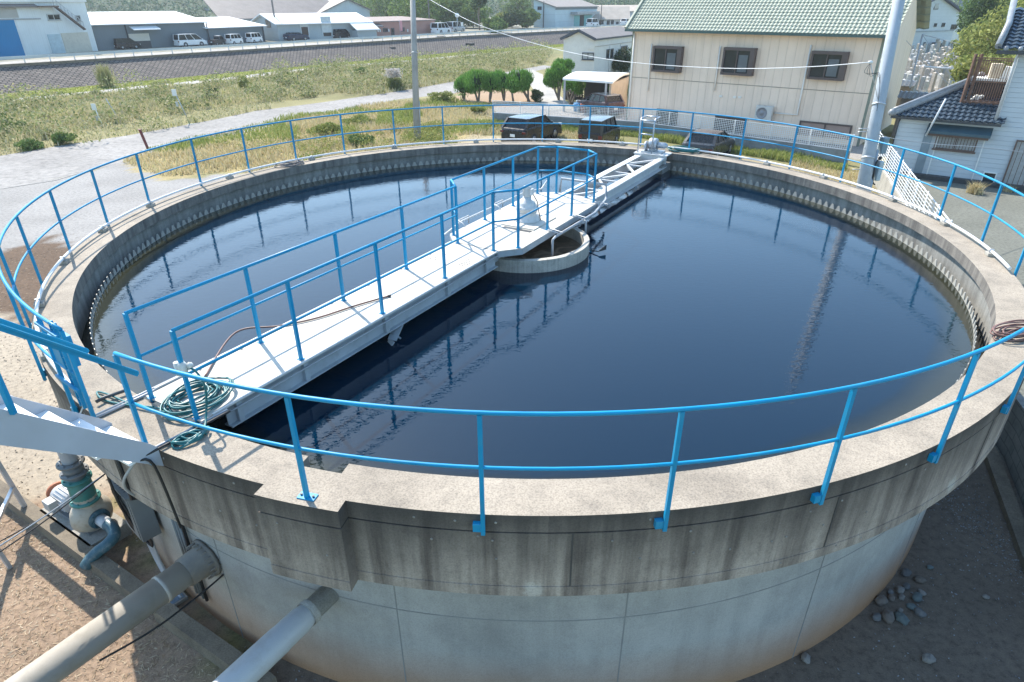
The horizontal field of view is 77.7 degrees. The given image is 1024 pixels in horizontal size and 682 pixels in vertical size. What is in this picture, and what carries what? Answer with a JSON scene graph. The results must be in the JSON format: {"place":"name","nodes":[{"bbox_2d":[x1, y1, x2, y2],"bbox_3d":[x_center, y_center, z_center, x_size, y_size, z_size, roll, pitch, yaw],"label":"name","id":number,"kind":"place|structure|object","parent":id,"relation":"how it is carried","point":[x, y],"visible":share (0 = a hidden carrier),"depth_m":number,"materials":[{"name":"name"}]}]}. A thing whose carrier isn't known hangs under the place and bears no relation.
{"place":"outdoors","nodes":[
{"label":"outdoors","id":0,"kind":"place"},
{"bbox_2d":[0,65,550,189],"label":"road","id":1,"kind":"structure","parent":0,"point":[29,167],"depth_m":38.07,"materials":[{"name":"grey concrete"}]},
{"bbox_2d":[0,44,563,97],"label":"river lawn","id":2,"kind":"structure","parent":0,"point":[210,75],"depth_m":70.11,"materials":[{"name":"green plant"}]},
{"bbox_2d":[90,63,117,87],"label":"reed clump","id":3,"kind":"object","parent":2,"relation":"on","point":[103,72],"visible":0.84,"depth_m":63.09,"materials":[{"name":"green plant"}]},
{"bbox_2d":[0,28,587,63],"bbox_3d":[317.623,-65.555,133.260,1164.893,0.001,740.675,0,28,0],"label":"dike road","id":4,"kind":"structure","parent":0,"point":[64,59],"depth_m":84.03,"materials":[{"name":"grey asphalt"}]},
{"bbox_2d":[0,17,624,61],"bbox_3d":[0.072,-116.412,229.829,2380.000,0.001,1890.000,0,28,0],"label":"terrace","id":5,"kind":"structure","parent":0,"point":[471,28],"depth_m":93.91,"materials":[{"name":"grey concrete"}]},
{"bbox_2d":[0,0,97,56],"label":"white factory","id":6,"kind":"structure","parent":5,"relation":"on","point":[34,27],"depth_m":76.18,"materials":[{"name":"metal"}]},
{"bbox_2d":[0,20,25,56],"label":"blue door","id":7,"kind":"structure","parent":6,"relation":"in","point":[10,42],"depth_m":73.34,"materials":[{"name":"blue metal"}]},
{"bbox_2d":[87,11,209,49],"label":"grey shed","id":8,"kind":"structure","parent":5,"relation":"on","point":[149,29],"depth_m":87.53,"materials":[{"name":"metal"}]},
{"bbox_2d":[173,34,207,46],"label":"parked van","id":9,"kind":"object","parent":5,"relation":"on","point":[181,40],"visible":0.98,"depth_m":89.07,"materials":[{"name":"white paint"}]},
{"bbox_2d":[196,17,266,42],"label":"grey shed","id":10,"kind":"structure","parent":5,"relation":"on","point":[219,26],"depth_m":97.98,"materials":[{"name":"metal"}]},
{"bbox_2d":[203,0,371,20],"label":"building","id":11,"kind":"structure","parent":5,"relation":"on","point":[248,10],"depth_m":141.58,"materials":[{"name":"white metal"}]},
{"bbox_2d":[250,12,379,40],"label":"grey workshop","id":12,"kind":"structure","parent":5,"relation":"on","point":[314,26],"depth_m":105.33,"materials":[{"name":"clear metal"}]},
{"bbox_2d":[362,0,392,16],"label":"tree","id":13,"kind":"object","parent":5,"relation":"on","point":[380,3],"visible":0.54,"depth_m":177.34,"materials":[{"name":"green plant"}]},
{"bbox_2d":[366,16,435,35],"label":"pink building","id":14,"kind":"structure","parent":5,"relation":"on","point":[387,25],"depth_m":118.76,"materials":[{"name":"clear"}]},
{"bbox_2d":[387,0,443,21],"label":"tree","id":15,"kind":"object","parent":5,"relation":"on","point":[421,5],"visible":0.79,"depth_m":136.23,"materials":[{"name":"green plant"}]},
{"bbox_2d":[456,2,492,27],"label":"tree","id":16,"kind":"object","parent":5,"relation":"on","point":[468,12],"visible":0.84,"depth_m":146.69,"materials":[{"name":"green plant"}]},
{"bbox_2d":[481,16,507,32],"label":"tree","id":17,"kind":"object","parent":5,"relation":"on","point":[494,23],"visible":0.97,"depth_m":126.10,"materials":[{"name":"green plant"}]},
{"bbox_2d":[499,9,526,26],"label":"tree","id":18,"kind":"object","parent":5,"relation":"on","point":[511,18],"visible":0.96,"depth_m":147.77,"materials":[{"name":"green plant"}]},
{"bbox_2d":[499,0,531,12],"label":"tree","id":19,"kind":"object","parent":5,"relation":"on","point":[514,5],"visible":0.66,"depth_m":188.39,"materials":[{"name":"green plant"}]},
{"bbox_2d":[534,0,599,27],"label":"blue warehouse","id":20,"kind":"structure","parent":5,"relation":"on","point":[562,13],"depth_m":155.07,"materials":[{"name":"metal"}]},
{"bbox_2d":[592,6,629,24],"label":"long house","id":21,"kind":"structure","parent":5,"relation":"on","point":[612,15],"depth_m":166.65,"materials":[{"name":"white paint"}]},
{"bbox_2d":[0,31,632,93],"bbox_3d":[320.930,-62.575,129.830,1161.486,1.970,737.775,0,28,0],"label":"embankment","id":22,"kind":"structure","parent":0,"point":[70,75],"depth_m":78.05,"materials":[{"name":"grey concrete"}]},
{"bbox_2d":[0,27,624,66],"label":"dike kerb","id":23,"kind":"structure","parent":22,"relation":"on","point":[119,58],"depth_m":80.30,"materials":[{"name":"concrete"}]},
{"bbox_2d":[0,32,458,62],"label":"guard rail","id":24,"kind":"object","parent":23,"relation":"on","point":[124,51],"visible":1,"depth_m":77.16,"materials":[{"name":"white metal"}]},
{"bbox_2d":[459,24,625,35],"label":"guard rail","id":25,"kind":"object","parent":23,"relation":"on","point":[511,30],"visible":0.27,"depth_m":127.69,"materials":[{"name":"white metal"}]},
{"bbox_2d":[0,47,1023,681],"bbox_3d":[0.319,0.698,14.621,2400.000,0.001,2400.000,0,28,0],"label":"ground","id":26,"kind":"structure","parent":0,"point":[974,647],"depth_m":9.71,"materials":[{"name":"grey concrete"}]},
{"bbox_2d":[0,461,26,568],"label":"pipe stand","id":27,"kind":"object","parent":26,"relation":"on","point":[13,489],"visible":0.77,"depth_m":10.11,"materials":[{"name":"metal"}]},
{"bbox_2d":[13,138,44,151],"bbox_3d":[-27.907,-11.354,36.737,1.512,0.737,1.545,-24,36,-37],"label":"bush","id":28,"kind":"object","parent":26,"relation":"on","point":[25,143],"visible":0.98,"depth_m":36.60,"materials":[{"name":"green plant"}]},
{"bbox_2d":[40,481,131,546],"bbox_3d":[-6.877,2.596,10.075,1.500,0.959,0.620,16,32,28],"label":"water pump","id":29,"kind":"object","parent":26,"relation":"on","point":[69,517],"visible":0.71,"depth_m":9.95,"materials":[{"name":"metal"}]},
{"bbox_2d":[10,395,100,508],"bbox_3d":[-7.531,1.504,10.012,2.812,1.420,0.418,17,33,30],"label":"riser pipe","id":30,"kind":"object","parent":29,"relation":"on","point":[75,475],"visible":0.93,"depth_m":9.44,"materials":[{"name":"metal"}]},
{"bbox_2d":[79,509,120,569],"bbox_3d":[-6.168,2.976,9.597,0.553,0.571,0.828,0,28,0],"label":"suction pipe","id":31,"kind":"object","parent":29,"relation":"attached to","point":[100,518],"visible":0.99,"depth_m":9.51,"materials":[{"name":"blue metal"}]},
{"bbox_2d":[0,237,217,681],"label":"bare soil","id":32,"kind":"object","parent":26,"relation":"on","point":[98,594],"visible":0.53,"depth_m":8.81,"materials":[{"name":"brown soil"}]},
{"bbox_2d":[0,479,276,681],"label":"kerb wall","id":33,"kind":"structure","parent":26,"relation":"on","point":[214,648],"depth_m":9.06,"materials":[{"name":"concrete"}]},
{"bbox_2d":[0,39,553,154],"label":"riverside weeds","id":34,"kind":"object","parent":26,"relation":"on","point":[236,112],"visible":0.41,"depth_m":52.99,"materials":[{"name":"green plant"}]},
{"bbox_2d":[122,98,577,175],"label":"dry grass","id":35,"kind":"structure","parent":26,"relation":"on","point":[267,157],"depth_m":36.91,"materials":[{"name":"beige plant"}]},
{"bbox_2d":[145,96,623,160],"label":"green weeds","id":36,"kind":"object","parent":26,"relation":"on","point":[407,115],"visible":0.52,"depth_m":42.60,"materials":[{"name":"green plant"}]},
{"bbox_2d":[381,68,405,90],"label":"pampas grass","id":37,"kind":"object","parent":26,"relation":"on","point":[394,82],"depth_m":60.84,"materials":[{"name":"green plant"}]},
{"bbox_2d":[410,0,420,140],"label":"utility pole","id":38,"kind":"object","parent":26,"relation":"on","point":[416,101],"visible":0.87,"depth_m":38.42,"materials":[{"name":"concrete"}]},
{"bbox_2d":[462,66,489,101],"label":"topiary tree","id":39,"kind":"object","parent":26,"relation":"on","point":[475,81],"visible":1,"depth_m":52.90,"materials":[{"name":"green plant"}]},
{"bbox_2d":[492,68,510,100],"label":"topiary tree","id":40,"kind":"object","parent":26,"relation":"on","point":[501,77],"visible":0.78,"depth_m":53.12,"materials":[{"name":"green plant"}]},
{"bbox_2d":[506,67,534,100],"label":"topiary tree","id":41,"kind":"object","parent":26,"relation":"on","point":[524,78],"visible":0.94,"depth_m":53.23,"materials":[{"name":"green plant"}]},
{"bbox_2d":[32,142,1023,681],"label":"settling tank","id":42,"kind":"object","parent":26,"relation":"on","point":[736,572],"visible":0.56,"depth_m":6.86,"materials":[{"name":"concrete"}]},
{"bbox_2d":[0,474,153,551],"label":"cable loops","id":43,"kind":"object","parent":42,"relation":"hanging from","point":[122,506],"visible":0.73,"depth_m":7.81,"materials":[{"name":"black rubber"}]},
{"bbox_2d":[0,318,163,465],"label":"metal staircase","id":44,"kind":"structure","parent":42,"relation":"on","point":[27,424],"depth_m":5.68,"materials":[{"name":"grey metal"}]},
{"bbox_2d":[4,539,221,681],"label":"drain pipe","id":45,"kind":"object","parent":42,"relation":"attached to","point":[197,562],"visible":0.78,"depth_m":7.08,"materials":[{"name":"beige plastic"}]},
{"bbox_2d":[107,480,181,598],"bbox_3d":[-4.915,2.686,8.642,0.817,1.778,0.300,22,35,35],"label":"control cabinet","id":46,"kind":"object","parent":42,"relation":"attached to","point":[143,518],"visible":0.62,"depth_m":8.36,"materials":[{"name":"grey metal"}]},
{"bbox_2d":[99,574,223,660],"bbox_3d":[-4.013,3.108,7.505,0.212,0.375,1.665,24,36,38],"label":"black cable","id":47,"kind":"object","parent":42,"relation":"attached to","point":[163,622],"visible":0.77,"depth_m":7.43,"materials":[{"name":"rubber"}]},
{"bbox_2d":[115,460,208,601],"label":"wall conduits","id":48,"kind":"object","parent":42,"relation":"attached to","point":[184,543],"depth_m":8.07,"materials":[{"name":"grey metal"}]},
{"bbox_2d":[95,349,230,417],"bbox_3d":[-4.075,0.419,7.543,0.318,0.066,2.004,18,33,30],"label":"twin conduit","id":49,"kind":"object","parent":42,"relation":"on","point":[102,413],"visible":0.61,"depth_m":7.13,"materials":[{"name":"grey plastic"}]},
{"bbox_2d":[96,361,233,437],"bbox_3d":[-3.780,0.312,7.028,1.811,0.735,0.907,14,31,25],"label":"garden hose","id":50,"kind":"object","parent":42,"relation":"on","point":[171,399],"visible":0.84,"depth_m":6.95,"materials":[{"name":"teal rubber"}]},
{"bbox_2d":[122,409,230,528],"bbox_3d":[-3.466,1.401,6.741,1.159,0.996,0.488,-15,32,-26],"label":"twin conduit","id":51,"kind":"object","parent":42,"relation":"attached to","point":[209,420],"visible":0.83,"depth_m":6.50,"materials":[{"name":"grey plastic"}]},
{"bbox_2d":[168,424,209,449],"bbox_3d":[-3.303,0.971,6.511,0.262,0.085,0.401,20,34,33],"label":"garden hose","id":52,"kind":"object","parent":42,"relation":"on","point":[196,435],"visible":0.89,"depth_m":6.46,"materials":[{"name":"teal rubber"}]},
{"bbox_2d":[213,586,338,681],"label":"drain pipe","id":53,"kind":"object","parent":42,"relation":"attached to","point":[263,655],"visible":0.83,"depth_m":6.54,"materials":[{"name":"plastic"}]},
{"bbox_2d":[122,146,597,427],"bbox_3d":[-1.096,-1.739,10.771,1.652,1.371,10.509,15,32,26],"label":"footbridge","id":54,"kind":"object","parent":42,"relation":"on","point":[287,357],"visible":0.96,"depth_m":9.06,"materials":[{"name":"metal"}]},
{"bbox_2d":[204,294,390,376],"bbox_3d":[-3.032,-0.239,8.744,0.791,0.040,2.975,20,34,33],"label":"suction hose","id":55,"kind":"object","parent":54,"relation":"on","point":[221,348],"visible":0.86,"depth_m":8.67,"materials":[{"name":"brown rubber"}]},
{"bbox_2d":[514,185,540,222],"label":"drive","id":56,"kind":"structure","parent":54,"relation":"on","point":[527,204],"depth_m":12.65,"materials":[{"name":"white paint"}]},
{"bbox_2d":[548,177,607,256],"bbox_3d":[1.468,-2.692,13.633,1.174,0.747,3.631,3,28,7],"label":"spray pipe","id":57,"kind":"object","parent":54,"relation":"attached to","point":[584,219],"visible":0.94,"depth_m":13.20,"materials":[{"name":"grey plastic"}]},
{"bbox_2d":[562,149,671,212],"bbox_3d":[2.846,-4.215,16.886,1.000,0.643,5.600,15,32,27],"label":"lattice arm","id":58,"kind":"object","parent":54,"relation":"attached to","point":[624,184],"visible":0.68,"depth_m":16.83},
{"bbox_2d":[637,115,667,153],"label":"rim drive","id":59,"kind":"structure","parent":58,"relation":"on","point":[652,145],"depth_m":18.53,"materials":[{"name":"metal"}]},
{"bbox_2d":[0,104,1023,535],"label":"tank railing","id":60,"kind":"object","parent":42,"relation":"on","point":[674,462],"visible":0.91,"depth_m":5.83,"materials":[{"name":"blue metal"}]},
{"bbox_2d":[34,320,86,412],"bbox_3d":[-4.719,0.474,6.780,0.316,1.543,0.489,-12,30,-21],"label":"railing gate","id":61,"kind":"object","parent":60,"relation":"attached to","point":[62,358],"visible":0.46,"depth_m":6.65,"materials":[{"name":"blue metal"}]},
{"bbox_2d":[33,138,1011,398],"bbox_3d":[-0.189,-3.246,14.350,16.751,0.118,13.326,-8,29,-15],"label":"rim conduit","id":62,"kind":"object","parent":42,"relation":"on","point":[39,302],"visible":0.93,"depth_m":14.25,"materials":[{"name":"plastic"}]},
{"bbox_2d":[93,160,972,478],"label":"water","id":63,"kind":"structure","parent":42,"relation":"in","point":[683,290],"depth_m":9.87,"materials":[{"name":"blue liquid"}]},
{"bbox_2d":[494,225,589,272],"bbox_3d":[0.266,-1.652,12.939,2.560,0.930,2.560,0,28,0],"label":"feed well","id":64,"kind":"object","parent":63,"relation":"in","point":[571,247],"visible":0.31,"depth_m":12.12,"materials":[{"name":"concrete"}]},
{"bbox_2d":[81,306,984,372],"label":"launder water","id":65,"kind":"structure","parent":42,"relation":"in","point":[86,341],"depth_m":10.00,"materials":[{"name":"liquid"}]},
{"bbox_2d":[989,319,1023,341],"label":"old hose","id":66,"kind":"object","parent":42,"relation":"on","point":[1016,325],"visible":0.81,"depth_m":8.47,"materials":[{"name":"brown rubber"}]},
{"bbox_2d":[500,113,561,141],"bbox_3d":[1.240,-12.955,38.564,2.071,1.590,4.503,17,32,29],"label":"parked car","id":67,"kind":"object","parent":26,"relation":"on","point":[507,131],"visible":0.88,"depth_m":37.26,"materials":[{"name":"black paint"}]},
{"bbox_2d":[543,61,571,99],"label":"topiary tree","id":68,"kind":"object","parent":26,"relation":"on","point":[556,74],"visible":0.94,"depth_m":53.56,"materials":[{"name":"green plant"}]},
{"bbox_2d":[562,71,585,104],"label":"topiary tree","id":69,"kind":"object","parent":26,"relation":"on","point":[576,87],"visible":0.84,"depth_m":51.47,"materials":[{"name":"green plant"}]},
{"bbox_2d":[563,71,628,114],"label":"carport","id":70,"kind":"object","parent":26,"relation":"on","point":[616,82],"visible":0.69,"depth_m":48.63,"materials":[{"name":"grey plastic"}]},
{"bbox_2d":[578,114,619,143],"bbox_3d":[5.142,-12.242,37.078,1.784,1.720,3.371,13,31,24],"label":"parked car","id":71,"kind":"object","parent":26,"relation":"on","point":[605,133],"visible":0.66,"depth_m":35.90,"materials":[{"name":"black paint"}]},
{"bbox_2d":[576,92,624,114],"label":"parked car","id":72,"kind":"object","parent":26,"relation":"on","point":[602,99],"visible":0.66,"depth_m":46.73,"materials":[{"name":"paint"}]},
{"bbox_2d":[612,47,630,72],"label":"bush","id":73,"kind":"object","parent":26,"relation":"on","point":[619,65],"visible":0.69,"depth_m":71.02,"materials":[{"name":"green plant"}]},
{"bbox_2d":[483,118,847,170],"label":"fence weeds","id":74,"kind":"object","parent":26,"relation":"on","point":[775,154],"visible":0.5,"depth_m":34.89,"materials":[{"name":"green plant"}]},
{"bbox_2d":[494,113,849,163],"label":"concrete wall","id":75,"kind":"structure","parent":26,"relation":"on","point":[754,144],"depth_m":36.19,"materials":[{"name":"grey concrete"}]},
{"bbox_2d":[492,100,854,151],"bbox_3d":[8.650,-13.575,39.030,22.841,0.890,2.241,18,33,30],"label":"fence","id":76,"kind":"object","parent":75,"relation":"on","point":[639,113],"visible":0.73,"depth_m":37.61,"materials":[{"name":"grey metal"}]},
{"bbox_2d":[682,128,734,155],"bbox_3d":[10.745,-10.772,34.582,2.006,1.454,4.320,17,32,29],"label":"parked car","id":77,"kind":"object","parent":26,"relation":"on","point":[714,143],"visible":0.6,"depth_m":33.36,"materials":[{"name":"grey paint"}]},
{"bbox_2d":[625,0,931,145],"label":"beige building","id":78,"kind":"structure","parent":26,"relation":"on","point":[717,35],"depth_m":38.92,"materials":[{"name":"beige metal"}]},
{"bbox_2d":[651,45,684,72],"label":"bay window","id":79,"kind":"structure","parent":78,"relation":"in","point":[662,55],"depth_m":41.81,"materials":[{"name":"brown metal"}]},
{"bbox_2d":[713,116,744,132],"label":"louvre window","id":80,"kind":"structure","parent":78,"relation":"in","point":[731,118],"depth_m":41.20,"materials":[{"name":"grey metal"}]},
{"bbox_2d":[720,47,757,75],"bbox_3d":[14.008,-17.277,39.297,1.982,1.563,0.417,20,34,33],"label":"bay window","id":81,"kind":"structure","parent":78,"relation":"in","point":[733,57],"depth_m":39.17,"materials":[{"name":"brown metal"}]},
{"bbox_2d":[754,105,773,120],"bbox_3d":[15.669,-14.142,39.474,1.032,0.886,0.450,20,34,33],"label":"air conditioner","id":82,"kind":"object","parent":78,"relation":"attached to","point":[763,112],"visible":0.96,"depth_m":39.30,"materials":[{"name":"paint"}]},
{"bbox_2d":[797,120,852,139],"bbox_3d":[18.627,-12.581,37.922,2.954,0.823,0.097,20,34,33],"label":"shutter door","id":83,"kind":"structure","parent":78,"relation":"in","point":[841,128],"depth_m":37.84,"materials":[{"name":"grey metal"}]},
{"bbox_2d":[806,50,849,80],"bbox_3d":[18.113,-15.782,36.435,1.956,1.504,0.417,20,34,33],"label":"bay window","id":84,"kind":"structure","parent":78,"relation":"in","point":[818,58],"depth_m":36.32,"materials":[{"name":"brown metal"}]},
{"bbox_2d":[852,0,904,191],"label":"utility pole","id":85,"kind":"object","parent":26,"relation":"on","point":[868,176],"visible":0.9,"depth_m":20.23,"materials":[{"name":"metal"}]},
{"bbox_2d":[864,60,879,107],"bbox_3d":[11.335,-7.820,19.958,0.916,1.825,0.198,-9,29,-15],"label":"insulator","id":86,"kind":"object","parent":85,"relation":"attached to","point":[870,62],"visible":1,"depth_m":19.66,"materials":[{"name":"white ceramic"}]},
{"bbox_2d":[431,0,867,68],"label":"overhead wire","id":87,"kind":"object","parent":86,"relation":"attached to","point":[670,65],"visible":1,"depth_m":25.32,"materials":[{"name":"grey metal"}]},
{"bbox_2d":[874,167,908,205],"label":"concrete wall","id":88,"kind":"structure","parent":26,"relation":"on","point":[884,184],"depth_m":26.68,"materials":[{"name":"beige concrete"}]},
{"bbox_2d":[877,131,952,225],"bbox_3d":[14.984,-6.200,24.399,0.078,1.150,14.883,10,30,18],"label":"fence","id":89,"kind":"object","parent":88,"relation":"on","point":[916,190],"visible":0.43,"depth_m":23.54,"materials":[{"name":"white metal"}]},
{"bbox_2d":[891,91,930,136],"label":"tiled shed","id":90,"kind":"structure","parent":26,"relation":"on","point":[906,96],"depth_m":38.63,"materials":[{"name":"grey tile"}]},
{"bbox_2d":[912,0,962,51],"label":"gabled house","id":91,"kind":"structure","parent":26,"relation":"on","point":[943,20],"depth_m":97.06,"materials":[{"name":"white paint"}]},
{"bbox_2d":[885,0,1023,191],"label":"tiled house","id":92,"kind":"structure","parent":26,"relation":"on","point":[946,117],"depth_m":28.95,"materials":[{"name":"white"}]},
{"bbox_2d":[913,132,932,173],"bbox_3d":[19.502,-8.892,30.151,0.349,1.928,0.046,18,33,31],"label":"side door","id":93,"kind":"structure","parent":92,"relation":"in","point":[920,162],"depth_m":30.15,"materials":[{"name":"grey metal"}]},
{"bbox_2d":[931,136,977,153],"bbox_3d":[20.409,-9.088,29.251,1.721,0.727,0.137,18,33,31],"label":"window","id":94,"kind":"structure","parent":92,"relation":"in","point":[948,141],"depth_m":29.28,"materials":[{"name":"brown metal"}]},
{"bbox_2d":[960,54,1014,104],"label":"drying balcony","id":95,"kind":"structure","parent":92,"relation":"on","point":[986,86],"depth_m":28.78,"materials":[{"name":"brown metal"}]},
{"bbox_2d":[1002,140,1023,185],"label":"sliding door","id":96,"kind":"structure","parent":92,"relation":"in","point":[1014,173],"depth_m":28.34,"materials":[{"name":"grey metal"}]},
{"bbox_2d":[953,0,1009,56],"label":"tree","id":97,"kind":"object","parent":26,"relation":"on","point":[978,10],"visible":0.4,"depth_m":70.28,"materials":[{"name":"green plant"}]},
{"bbox_2d":[941,0,1023,75],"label":"tree","id":98,"kind":"object","parent":26,"relation":"on","point":[989,35],"visible":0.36,"depth_m":57.39,"materials":[{"name":"green plant"}]},
{"bbox_2d":[949,50,1016,83],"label":"tree","id":99,"kind":"object","parent":26,"relation":"on","point":[959,71],"visible":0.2,"depth_m":51.36,"materials":[{"name":"green plant"}]},
{"bbox_2d":[984,446,1023,572],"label":"wall footing","id":100,"kind":"object","parent":26,"relation":"on","point":[1009,506],"depth_m":10.64,"materials":[{"name":"concrete"}]},
{"bbox_2d":[996,392,1023,506],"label":"block wall","id":101,"kind":"structure","parent":26,"relation":"on","point":[1010,443],"depth_m":11.50,"materials":[{"name":"grey concrete"}]},
{"bbox_2d":[85,0,957,17],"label":"wood","id":102,"kind":"object","parent":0,"point":[195,10],"visible":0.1,"depth_m":251.13,"materials":[{"name":"green plant"}]},
{"bbox_2d":[528,70,572,109],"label":"driveway","id":103,"kind":"structure","parent":0,"point":[550,97],"depth_m":58.81,"materials":[{"name":"concrete"}]},
{"bbox_2d":[560,26,632,72],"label":"white house","id":104,"kind":"structure","parent":0,"point":[605,43],"depth_m":67.86,"materials":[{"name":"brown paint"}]},
{"bbox_2d":[239,477,1023,681],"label":"loose gravel","id":105,"kind":"structure","parent":0,"point":[964,556],"depth_m":9.95,"materials":[{"name":"grey gravel"}]},
{"bbox_2d":[791,159,878,194],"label":"straw grass","id":106,"kind":"structure","parent":0,"point":[838,174],"depth_m":31.41,"materials":[{"name":"beige plant"}]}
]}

